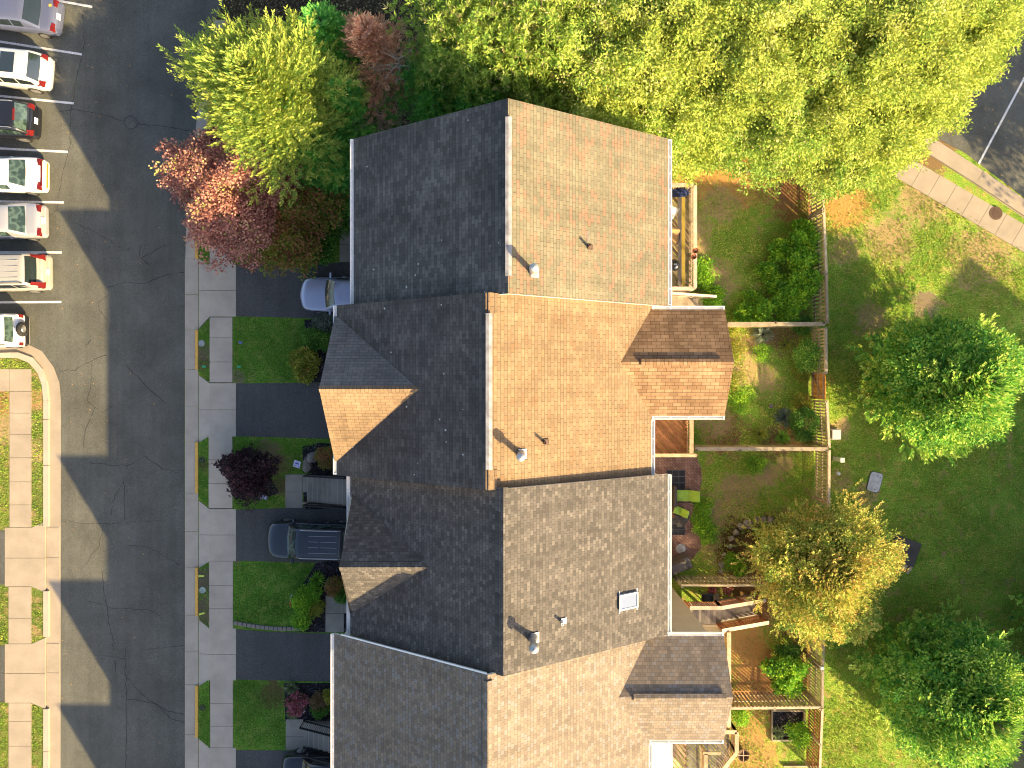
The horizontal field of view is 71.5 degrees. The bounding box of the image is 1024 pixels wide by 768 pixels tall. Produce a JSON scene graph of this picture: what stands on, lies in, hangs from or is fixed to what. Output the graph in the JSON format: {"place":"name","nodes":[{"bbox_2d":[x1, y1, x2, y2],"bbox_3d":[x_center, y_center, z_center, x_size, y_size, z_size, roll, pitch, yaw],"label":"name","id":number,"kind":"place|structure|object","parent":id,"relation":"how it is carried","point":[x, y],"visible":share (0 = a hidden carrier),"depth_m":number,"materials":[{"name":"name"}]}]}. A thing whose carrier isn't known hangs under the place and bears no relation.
{"place":"outdoors","nodes":[
{"label":"outdoors","id":0,"kind":"place"},
{"bbox_2d":[0,530,4,701],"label":"island driveway","id":1,"kind":"structure","parent":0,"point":[2,648],"depth_m":37.88,"materials":[{"name":"concrete"}]},
{"bbox_2d":[0,369,59,767],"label":"island sidewalk","id":2,"kind":"structure","parent":0,"point":[28,551],"depth_m":37.88,"materials":[{"name":"concrete"}]},
{"bbox_2d":[0,0,222,767],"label":"road","id":3,"kind":"structure","parent":0,"point":[139,332],"depth_m":37.99,"materials":[{"name":"grey asphalt"}]},
{"bbox_2d":[0,313,29,347],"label":"parked suv","id":4,"kind":"object","parent":3,"relation":"on","point":[14,330],"visible":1,"depth_m":36.84,"materials":[{"name":"white paint"}]},
{"bbox_2d":[0,99,41,142],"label":"parked suv","id":5,"kind":"object","parent":3,"relation":"on","point":[20,121],"visible":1,"depth_m":36.76,"materials":[{"name":"black paint"}]},
{"bbox_2d":[0,358,44,767],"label":"island grass","id":6,"kind":"structure","parent":3,"relation":"on","point":[38,597],"depth_m":37.89,"materials":[{"name":"green plant"}]},
{"bbox_2d":[0,203,48,240],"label":"parked sedan","id":7,"kind":"object","parent":3,"relation":"on","point":[28,221],"visible":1,"depth_m":36.98,"materials":[{"name":"silver paint"}]},
{"bbox_2d":[0,156,49,195],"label":"parked sedan","id":8,"kind":"object","parent":3,"relation":"on","point":[28,175],"visible":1,"depth_m":36.99,"materials":[{"name":"white paint"}]},
{"bbox_2d":[0,253,52,292],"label":"parked van","id":9,"kind":"object","parent":3,"relation":"on","point":[30,272],"visible":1,"depth_m":36.51,"materials":[{"name":"beige paint"}]},
{"bbox_2d":[0,47,54,93],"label":"parked suv","id":10,"kind":"object","parent":3,"relation":"on","point":[30,71],"visible":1,"depth_m":36.63,"materials":[{"name":"paint"}]},
{"bbox_2d":[0,345,60,767],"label":"island gutter","id":11,"kind":"object","parent":3,"relation":"on","point":[39,356],"visible":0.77,"depth_m":37.97,"materials":[{"name":"concrete"}]},
{"bbox_2d":[0,352,49,767],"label":"island kerb","id":12,"kind":"structure","parent":11,"relation":"on","point":[36,365],"depth_m":37.85,"materials":[{"name":"concrete"}]},
{"bbox_2d":[0,0,65,38],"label":"parked sedan","id":13,"kind":"object","parent":3,"relation":"on","point":[43,18],"visible":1,"depth_m":36.98,"materials":[{"name":"silver paint"}]},
{"bbox_2d":[49,19,188,766],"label":"road cracks","id":14,"kind":"object","parent":3,"relation":"on","point":[104,411],"visible":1,"depth_m":37.98,"materials":[{"name":"black asphalt"}]},
{"bbox_2d":[0,0,1023,302],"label":"parking lines","id":15,"kind":"object","parent":3,"relation":"on","point":[66,152],"visible":0.72,"depth_m":37.98,"materials":[{"name":"paint"}]},
{"bbox_2d":[199,220,235,767],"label":"sidewalk","id":16,"kind":"structure","parent":0,"point":[217,527],"depth_m":37.87,"materials":[{"name":"concrete"}]},
{"bbox_2d":[213,110,349,750],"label":"front lawn","id":17,"kind":"structure","parent":0,"point":[257,565],"depth_m":37.88,"materials":[{"name":"green plant"}]},
{"bbox_2d":[149,124,306,274],"bbox_3d":[-13.052,-8.894,34.435,7.331,7.136,7.410,0,90,0],"label":"maple tree","id":18,"kind":"object","parent":17,"relation":"on","point":[195,186],"visible":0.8,"depth_m":32.38,"materials":[{"name":"red plant"}]},
{"bbox_2d":[211,443,283,512],"bbox_3d":[-13.533,4.458,36.570,3.377,2.765,3.551,-39,90,0],"label":"purple bush","id":19,"kind":"object","parent":17,"relation":"on","point":[247,472],"visible":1,"depth_m":35.98,"materials":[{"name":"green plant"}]},
{"bbox_2d":[197,240,323,746],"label":"front blades","id":20,"kind":"object","parent":17,"relation":"on","point":[251,688],"visible":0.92,"depth_m":37.86,"materials":[{"name":"green plant"}]},
{"bbox_2d":[216,176,349,280],"bbox_3d":[-11.478,-7.899,35.707,7.177,4.594,5.423,0,90,0],"label":"maple tree","id":21,"kind":"object","parent":17,"relation":"on","point":[313,235],"visible":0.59,"depth_m":34.66,"materials":[{"name":"brown plant"}]},
{"bbox_2d":[281,215,346,272],"bbox_3d":[-10.259,-7.309,36.786,3.483,2.439,2.895,0,90,0],"label":"shrub","id":22,"kind":"object","parent":17,"relation":"on","point":[328,247],"visible":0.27,"depth_m":36.56,"materials":[{"name":"green plant"}]},
{"bbox_2d":[236,262,349,767],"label":"driveway","id":23,"kind":"structure","parent":0,"point":[290,410],"depth_m":37.88,"materials":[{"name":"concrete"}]},
{"bbox_2d":[281,748,330,767],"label":"parked suv","id":24,"kind":"object","parent":23,"relation":"on","point":[294,759],"visible":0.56,"depth_m":36.98,"materials":[{"name":"black paint"}]},
{"bbox_2d":[266,519,346,563],"bbox_3d":[-10.468,8.189,37.086,4.935,1.785,2.318,2,90,0],"label":"parked suv","id":25,"kind":"object","parent":23,"relation":"on","point":[292,539],"visible":0.74,"depth_m":36.35,"materials":[{"name":"paint"}]},
{"bbox_2d":[300,273,349,314],"bbox_3d":[-8.734,-4.680,37.241,4.885,1.475,2.198,1,90,0],"label":"parked sedan","id":26,"kind":"object","parent":23,"relation":"on","point":[321,294],"visible":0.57,"depth_m":37.04,"materials":[{"name":"silver paint"}]},
{"bbox_2d":[216,0,549,127],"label":"woodland floor","id":27,"kind":"structure","parent":0,"point":[235,8],"depth_m":37.99,"materials":[{"name":"green plant"}]},
{"bbox_2d":[156,0,379,212],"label":"evergreen tree","id":28,"kind":"object","parent":27,"relation":"on","point":[264,85],"visible":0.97,"depth_m":29.17,"materials":[{"name":"green plant"}]},
{"bbox_2d":[294,126,351,226],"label":"evergreen tree","id":29,"kind":"object","parent":27,"relation":"on","point":[317,183],"visible":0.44,"depth_m":34.17,"materials":[{"name":"green plant"}]},
{"bbox_2d":[297,0,404,101],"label":"evergreen tree","id":30,"kind":"object","parent":27,"relation":"on","point":[330,20],"visible":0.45,"depth_m":30.54,"materials":[{"name":"green plant"}]},
{"bbox_2d":[320,74,405,155],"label":"evergreen tree","id":31,"kind":"object","parent":27,"relation":"on","point":[350,128],"visible":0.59,"depth_m":32.31,"materials":[{"name":"green plant"}]},
{"bbox_2d":[330,8,423,124],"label":"dying conifer","id":32,"kind":"object","parent":27,"relation":"on","point":[363,32],"visible":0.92,"depth_m":30.86,"materials":[{"name":"brown plant"}]},
{"bbox_2d":[390,53,482,123],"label":"pine tree","id":33,"kind":"object","parent":27,"relation":"on","point":[420,113],"visible":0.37,"depth_m":31.79,"materials":[{"name":"green plant"}]},
{"bbox_2d":[382,0,510,115],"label":"pine tree","id":34,"kind":"object","parent":27,"relation":"on","point":[431,34],"visible":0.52,"depth_m":29.05,"materials":[{"name":"green plant"}]},
{"bbox_2d":[427,43,531,111],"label":"pine tree","id":35,"kind":"object","parent":27,"relation":"on","point":[459,101],"visible":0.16,"depth_m":30.77,"materials":[{"name":"green plant"}]},
{"bbox_2d":[415,0,567,110],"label":"pine tree","id":36,"kind":"object","parent":27,"relation":"on","point":[488,11],"visible":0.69,"depth_m":27.90,"materials":[{"name":"green plant"}]},
{"bbox_2d":[480,0,594,107],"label":"pine tree","id":37,"kind":"object","parent":27,"relation":"on","point":[524,17],"visible":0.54,"depth_m":27.57,"materials":[{"name":"green plant"}]},
{"bbox_2d":[483,27,595,112],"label":"pine tree","id":38,"kind":"object","parent":27,"relation":"on","point":[534,99],"visible":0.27,"depth_m":29.47,"materials":[{"name":"green plant"}]},
{"bbox_2d":[509,0,663,122],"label":"broadleaf tree","id":39,"kind":"object","parent":27,"relation":"on","point":[580,29],"visible":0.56,"depth_m":27.84,"materials":[{"name":"green plant"}]},
{"bbox_2d":[524,39,655,129],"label":"broadleaf tree","id":40,"kind":"object","parent":27,"relation":"on","point":[589,107],"visible":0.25,"depth_m":28.90,"materials":[{"name":"green plant"}]},
{"bbox_2d":[564,0,726,135],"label":"broadleaf tree","id":41,"kind":"object","parent":27,"relation":"on","point":[646,34],"visible":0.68,"depth_m":27.71,"materials":[{"name":"green plant"}]},
{"bbox_2d":[624,0,778,122],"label":"broadleaf tree","id":42,"kind":"object","parent":27,"relation":"on","point":[697,32],"visible":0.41,"depth_m":27.66,"materials":[{"name":"green plant"}]},
{"bbox_2d":[647,29,769,175],"bbox_3d":[8.390,-12.425,32.537,7.076,10.930,5.845,0,90,0],"label":"broadleaf tree","id":43,"kind":"object","parent":27,"relation":"on","point":[689,122],"visible":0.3,"depth_m":29.29,"materials":[{"name":"green plant"}]},
{"bbox_2d":[670,0,841,157],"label":"broadleaf tree","id":44,"kind":"object","parent":27,"relation":"on","point":[775,60],"visible":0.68,"depth_m":27.81,"materials":[{"name":"green plant"}]},
{"bbox_2d":[738,0,886,135],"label":"broadleaf tree","id":45,"kind":"object","parent":27,"relation":"on","point":[829,39],"visible":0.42,"depth_m":28.05,"materials":[{"name":"green plant"}]},
{"bbox_2d":[799,0,970,147],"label":"broadleaf tree","id":46,"kind":"object","parent":27,"relation":"on","point":[889,33],"visible":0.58,"depth_m":28.02,"materials":[{"name":"green plant"}]},
{"bbox_2d":[845,0,1002,106],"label":"broadleaf tree","id":47,"kind":"object","parent":27,"relation":"on","point":[934,57],"visible":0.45,"depth_m":28.17,"materials":[{"name":"green plant"}]},
{"bbox_2d":[911,0,1023,116],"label":"broadleaf tree","id":48,"kind":"object","parent":27,"relation":"on","point":[995,70],"visible":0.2,"depth_m":29.86,"materials":[{"name":"green plant"}]},
{"bbox_2d":[962,0,1023,61],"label":"broadleaf tree","id":49,"kind":"object","parent":27,"relation":"on","point":[1008,39],"visible":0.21,"depth_m":29.34,"materials":[{"name":"green plant"}]},
{"bbox_2d":[185,113,1023,767],"bbox_3d":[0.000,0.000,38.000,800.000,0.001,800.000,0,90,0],"label":"ground","id":50,"kind":"structure","parent":0,"point":[937,563],"depth_m":38.00,"materials":[{"name":"green plant"}]},
{"bbox_2d":[199,238,209,746],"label":"verge","id":51,"kind":"structure","parent":50,"relation":"on","point":[204,498],"depth_m":37.88,"materials":[{"name":"green plant"}]},
{"bbox_2d":[185,20,224,767],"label":"gutter","id":52,"kind":"object","parent":50,"relation":"on","point":[191,503],"visible":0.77,"depth_m":37.97,"materials":[{"name":"concrete"}]},
{"bbox_2d":[195,19,228,737],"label":"kerb","id":53,"kind":"structure","parent":50,"relation":"on","point":[196,568],"depth_m":37.86,"materials":[{"name":"yellow paint"}]},
{"bbox_2d":[256,319,346,750],"bbox_3d":[-10.796,8.418,37.911,7.482,0.077,23.890,0,90,0],"label":"mulch bed","id":54,"kind":"object","parent":50,"relation":"on","point":[328,568],"visible":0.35,"depth_m":37.87,"materials":[{"name":"brown soil"}]},
{"bbox_2d":[286,345,322,385],"bbox_3d":[-10.905,-0.988,37.318,1.857,1.276,2.186,0,90,0],"label":"shrub","id":55,"kind":"object","parent":54,"relation":"on","point":[303,366],"visible":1,"depth_m":37.09,"materials":[{"name":"green plant"}]},
{"bbox_2d":[299,719,330,764],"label":"entry steps","id":56,"kind":"structure","parent":54,"relation":"on","point":[316,734],"depth_m":37.28,"materials":[{"name":"concrete"}]},
{"bbox_2d":[303,473,346,509],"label":"entry steps","id":57,"kind":"structure","parent":54,"relation":"on","point":[329,489],"depth_m":37.17,"materials":[{"name":"concrete"}]},
{"bbox_2d":[285,227,349,749],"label":"front walk","id":58,"kind":"structure","parent":50,"relation":"on","point":[295,486],"depth_m":37.86,"materials":[{"name":"concrete"}]},
{"bbox_2d":[717,147,1023,251],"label":"footpath","id":59,"kind":"structure","parent":50,"relation":"on","point":[938,188],"depth_m":37.94,"materials":[{"name":"concrete"}]},
{"bbox_2d":[831,70,961,198],"bbox_3d":[16.799,-11.630,33.040,6.761,9.926,5.387,-16,90,0],"label":"broadleaf tree","id":60,"kind":"object","parent":50,"relation":"on","point":[900,145],"visible":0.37,"depth_m":30.15,"materials":[{"name":"green plant"}]},
{"bbox_2d":[814,172,1023,767],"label":"lawn","id":61,"kind":"structure","parent":50,"relation":"on","point":[853,275],"depth_m":37.97,"materials":[{"name":"green plant"}]},
{"bbox_2d":[830,594,1023,767],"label":"evergreen tree","id":62,"kind":"object","parent":50,"relation":"on","point":[954,699],"visible":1,"depth_m":32.60,"materials":[{"name":"green plant"}]},
{"bbox_2d":[845,308,1023,466],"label":"evergreen tree","id":63,"kind":"object","parent":50,"relation":"on","point":[955,385],"visible":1,"depth_m":32.83,"materials":[{"name":"green plant"}]},
{"bbox_2d":[882,25,1004,164],"bbox_3d":[18.358,-13.172,32.736,5.804,10.532,5.552,-31,90,0],"label":"broadleaf tree","id":64,"kind":"object","parent":50,"relation":"on","point":[933,123],"visible":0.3,"depth_m":29.67,"materials":[{"name":"green plant"}]},
{"bbox_2d":[912,136,1023,217],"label":"lot gutter","id":65,"kind":"object","parent":50,"relation":"on","point":[944,152],"visible":0.56,"depth_m":37.97,"materials":[{"name":"concrete"}]},
{"bbox_2d":[921,145,1023,216],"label":"lot kerb","id":66,"kind":"structure","parent":65,"relation":"on","point":[977,183],"depth_m":37.85,"materials":[{"name":"concrete"}]},
{"bbox_2d":[655,154,814,767],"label":"back yard ground","id":67,"kind":"structure","parent":0,"point":[753,656],"depth_m":38.00,"materials":[{"name":"green plant"}]},
{"bbox_2d":[339,473,670,675],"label":"townhouse","id":68,"kind":"structure","parent":67,"relation":"on","point":[503,581],"depth_m":26.65,"materials":[{"name":"grey"}]},
{"bbox_2d":[350,98,671,305],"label":"townhouse","id":69,"kind":"structure","parent":67,"relation":"on","point":[508,196],"depth_m":26.65,"materials":[{"name":"grey"}]},
{"bbox_2d":[319,292,733,489],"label":"townhouse","id":70,"kind":"structure","parent":67,"relation":"on","point":[488,391],"depth_m":26.86,"materials":[{"name":"beige"}]},
{"bbox_2d":[331,587,732,767],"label":"townhouse","id":71,"kind":"structure","parent":67,"relation":"on","point":[628,706],"depth_m":27.45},
{"bbox_2d":[588,75,703,176],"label":"broadleaf tree","id":72,"kind":"object","parent":67,"relation":"on","point":[659,124],"visible":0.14,"depth_m":29.97,"materials":[{"name":"green plant"}]},
{"bbox_2d":[655,419,696,456],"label":"deck","id":73,"kind":"structure","parent":67,"relation":"on","point":[670,451],"depth_m":36.38,"materials":[{"name":"red wood"}]},
{"bbox_2d":[655,457,701,559],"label":"patio","id":74,"kind":"structure","parent":67,"relation":"on","point":[691,467],"depth_m":37.97,"materials":[{"name":"brick"}]},
{"bbox_2d":[672,183,716,305],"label":"deck","id":75,"kind":"structure","parent":67,"relation":"on","point":[685,297],"depth_m":36.39,"materials":[{"name":"brown wood"}]},
{"bbox_2d":[653,722,738,767],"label":"deck","id":76,"kind":"structure","parent":67,"relation":"on","point":[664,755],"depth_m":36.65,"materials":[{"name":"beige wood"}]},
{"bbox_2d":[672,101,719,187],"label":"broadleaf tree","id":77,"kind":"object","parent":67,"relation":"on","point":[688,173],"visible":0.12,"depth_m":32.38,"materials":[{"name":"green plant"}]},
{"bbox_2d":[673,575,773,587],"bbox_3d":[12.133,10.281,37.078,7.071,1.845,0.160,0,90,0],"label":"fence","id":78,"kind":"object","parent":67,"relation":"on","point":[721,582],"visible":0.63,"depth_m":36.93,"materials":[{"name":"brown wood"}]},
{"bbox_2d":[684,593,768,727],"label":"deck","id":79,"kind":"structure","parent":67,"relation":"on","point":[710,616],"depth_m":36.58,"materials":[{"name":"brown wood"}]},
{"bbox_2d":[693,81,781,180],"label":"broadleaf tree","id":80,"kind":"object","parent":67,"relation":"on","point":[730,160],"visible":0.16,"depth_m":31.45,"materials":[{"name":"green plant"}]},
{"bbox_2d":[673,152,814,767],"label":"yard blades","id":81,"kind":"object","parent":67,"relation":"on","point":[762,402],"visible":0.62,"depth_m":37.96,"materials":[{"name":"green plant"}]},
{"bbox_2d":[688,445,827,450],"bbox_3d":[12.705,3.317,37.078,6.741,1.845,0.200,0,90,0],"label":"fence","id":82,"kind":"object","parent":67,"relation":"on","point":[756,448],"visible":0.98,"depth_m":36.16,"materials":[{"name":"brown wood"}]},
{"bbox_2d":[748,297,775,327],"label":"shrub","id":83,"kind":"object","parent":67,"relation":"on","point":[761,307],"visible":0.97,"depth_m":37.12,"materials":[{"name":"green plant"}]},
{"bbox_2d":[731,691,820,709],"bbox_3d":[13.375,16.508,37.078,4.722,1.845,0.170,-1,90,0],"label":"fence","id":84,"kind":"object","parent":67,"relation":"on","point":[815,705],"visible":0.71,"depth_m":36.72,"materials":[{"name":"brown wood"}]},
{"bbox_2d":[727,322,824,327],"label":"fence","id":85,"kind":"object","parent":67,"relation":"on","point":[767,324],"visible":0.81,"depth_m":36.16,"materials":[{"name":"brown wood"}]},
{"bbox_2d":[758,653,812,699],"bbox_3d":[14.262,15.130,36.995,2.906,1.919,2.306,0,90,0],"label":"shrub","id":86,"kind":"object","parent":67,"relation":"on","point":[788,674],"visible":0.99,"depth_m":36.66,"materials":[{"name":"green plant"}]},
{"bbox_2d":[770,710,802,738],"bbox_3d":[14.671,18.172,37.980,1.764,0.080,1.603,0,90,0],"label":"garden bed","id":87,"kind":"object","parent":67,"relation":"on","point":[780,719],"visible":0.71,"depth_m":37.94,"materials":[{"name":"black soil"}]},
{"bbox_2d":[782,718,811,750],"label":"shrub","id":88,"kind":"object","parent":87,"relation":"on","point":[799,733],"visible":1,"depth_m":37.11,"materials":[{"name":"green plant"}]},
{"bbox_2d":[769,293,808,327],"bbox_3d":[14.546,-3.913,37.258,2.220,1.397,1.951,0,90,0],"label":"shrub","id":89,"kind":"object","parent":67,"relation":"on","point":[783,311],"visible":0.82,"depth_m":37.06,"materials":[{"name":"green plant"}]},
{"bbox_2d":[730,57,853,196],"bbox_3d":[12.249,-12.066,32.640,6.451,10.726,6.035,-26,90,0],"label":"broadleaf tree","id":90,"kind":"object","parent":67,"relation":"on","point":[781,143],"visible":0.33,"depth_m":29.91,"materials":[{"name":"green plant"}]},
{"bbox_2d":[773,278,818,312],"bbox_3d":[14.909,-4.659,37.174,2.419,1.562,2.016,0,90,0],"label":"shrub","id":91,"kind":"object","parent":67,"relation":"on","point":[794,292],"visible":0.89,"depth_m":36.88,"materials":[{"name":"green plant"}]},
{"bbox_2d":[784,245,822,276],"bbox_3d":[15.258,-6.414,37.084,1.944,1.742,1.886,-23,90,0],"label":"shrub","id":92,"kind":"object","parent":67,"relation":"on","point":[797,259],"visible":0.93,"depth_m":36.79,"materials":[{"name":"green plant"}]},
{"bbox_2d":[786,227,820,254],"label":"shrub","id":93,"kind":"object","parent":67,"relation":"on","point":[799,237],"visible":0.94,"depth_m":36.86,"materials":[{"name":"green plant"}]},
{"bbox_2d":[787,406,820,442],"bbox_3d":[15.345,2.117,37.250,1.743,1.410,2.010,0,90,0],"label":"shrub","id":94,"kind":"object","parent":67,"relation":"on","point":[798,425],"visible":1,"depth_m":36.97,"materials":[{"name":"green plant"}]},
{"bbox_2d":[788,268,824,294],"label":"shrub","id":95,"kind":"object","parent":67,"relation":"on","point":[810,277],"visible":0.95,"depth_m":36.67,"materials":[{"name":"green plant"}]},
{"bbox_2d":[792,336,823,374],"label":"shrub","id":96,"kind":"object","parent":67,"relation":"on","point":[814,350],"visible":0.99,"depth_m":36.95,"materials":[{"name":"green plant"}]},
{"bbox_2d":[803,701,823,767],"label":"fence","id":97,"kind":"object","parent":67,"relation":"on","point":[819,740],"visible":0.77,"depth_m":36.89,"materials":[{"name":"brown wood"}]},
{"bbox_2d":[806,657,823,707],"bbox_3d":[15.783,15.516,37.078,0.171,1.845,1.933,1,90,0],"label":"fence","id":98,"kind":"object","parent":67,"relation":"on","point":[821,689],"visible":0.92,"depth_m":36.86,"materials":[{"name":"brown wood"}]},
{"bbox_2d":[725,479,908,662],"bbox_3d":[15.631,9.137,34.801,8.560,6.408,7.920,-22,90,0],"label":"autumn tree","id":99,"kind":"object","parent":67,"relation":"on","point":[842,570],"visible":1,"depth_m":33.56,"materials":[{"name":"yellow plant"}]},
{"bbox_2d":[807,210,827,274],"bbox_3d":[15.910,-7.248,37.078,0.172,1.845,3.157,-2,90,0],"label":"fence","id":100,"kind":"object","parent":67,"relation":"on","point":[824,241],"visible":0.67,"depth_m":36.53,"materials":[{"name":"brown wood"}]},
{"bbox_2d":[813,273,828,323],"bbox_3d":[15.999,-4.362,37.078,0.171,1.845,2.570,-1,90,0],"label":"fence","id":101,"kind":"object","parent":67,"relation":"on","point":[825,298],"visible":0.72,"depth_m":36.66,"materials":[{"name":"brown wood"}]},
{"bbox_2d":[812,450,830,518],"bbox_3d":[16.101,6.028,37.078,0.170,1.845,5.342,1,90,0],"label":"fence","id":102,"kind":"object","parent":67,"relation":"on","point":[821,499],"visible":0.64,"depth_m":36.92,"materials":[{"name":"brown wood"}]},
{"bbox_2d":[812,400,830,447],"bbox_3d":[16.062,2.049,37.078,0.172,1.845,2.420,-3,90,0],"label":"fence","id":103,"kind":"object","parent":67,"relation":"on","point":[827,426],"visible":0.81,"depth_m":36.76,"materials":[{"name":"brown wood"}]},
{"bbox_2d":[769,35,910,193],"bbox_3d":[13.807,-11.930,32.634,7.669,10.736,6.371,0,90,0],"label":"broadleaf tree","id":104,"kind":"object","parent":67,"relation":"on","point":[845,120],"visible":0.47,"depth_m":29.24,"materials":[{"name":"green plant"}]},
{"bbox_2d":[794,109,903,206],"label":"broadleaf tree","id":105,"kind":"object","parent":67,"relation":"on","point":[861,178],"visible":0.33,"depth_m":31.99,"materials":[{"name":"green plant"}]},
{"bbox_2d":[934,9,1023,196],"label":"parking lot","id":106,"kind":"structure","parent":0,"point":[1007,142],"depth_m":37.98,"materials":[{"name":"grey asphalt"}]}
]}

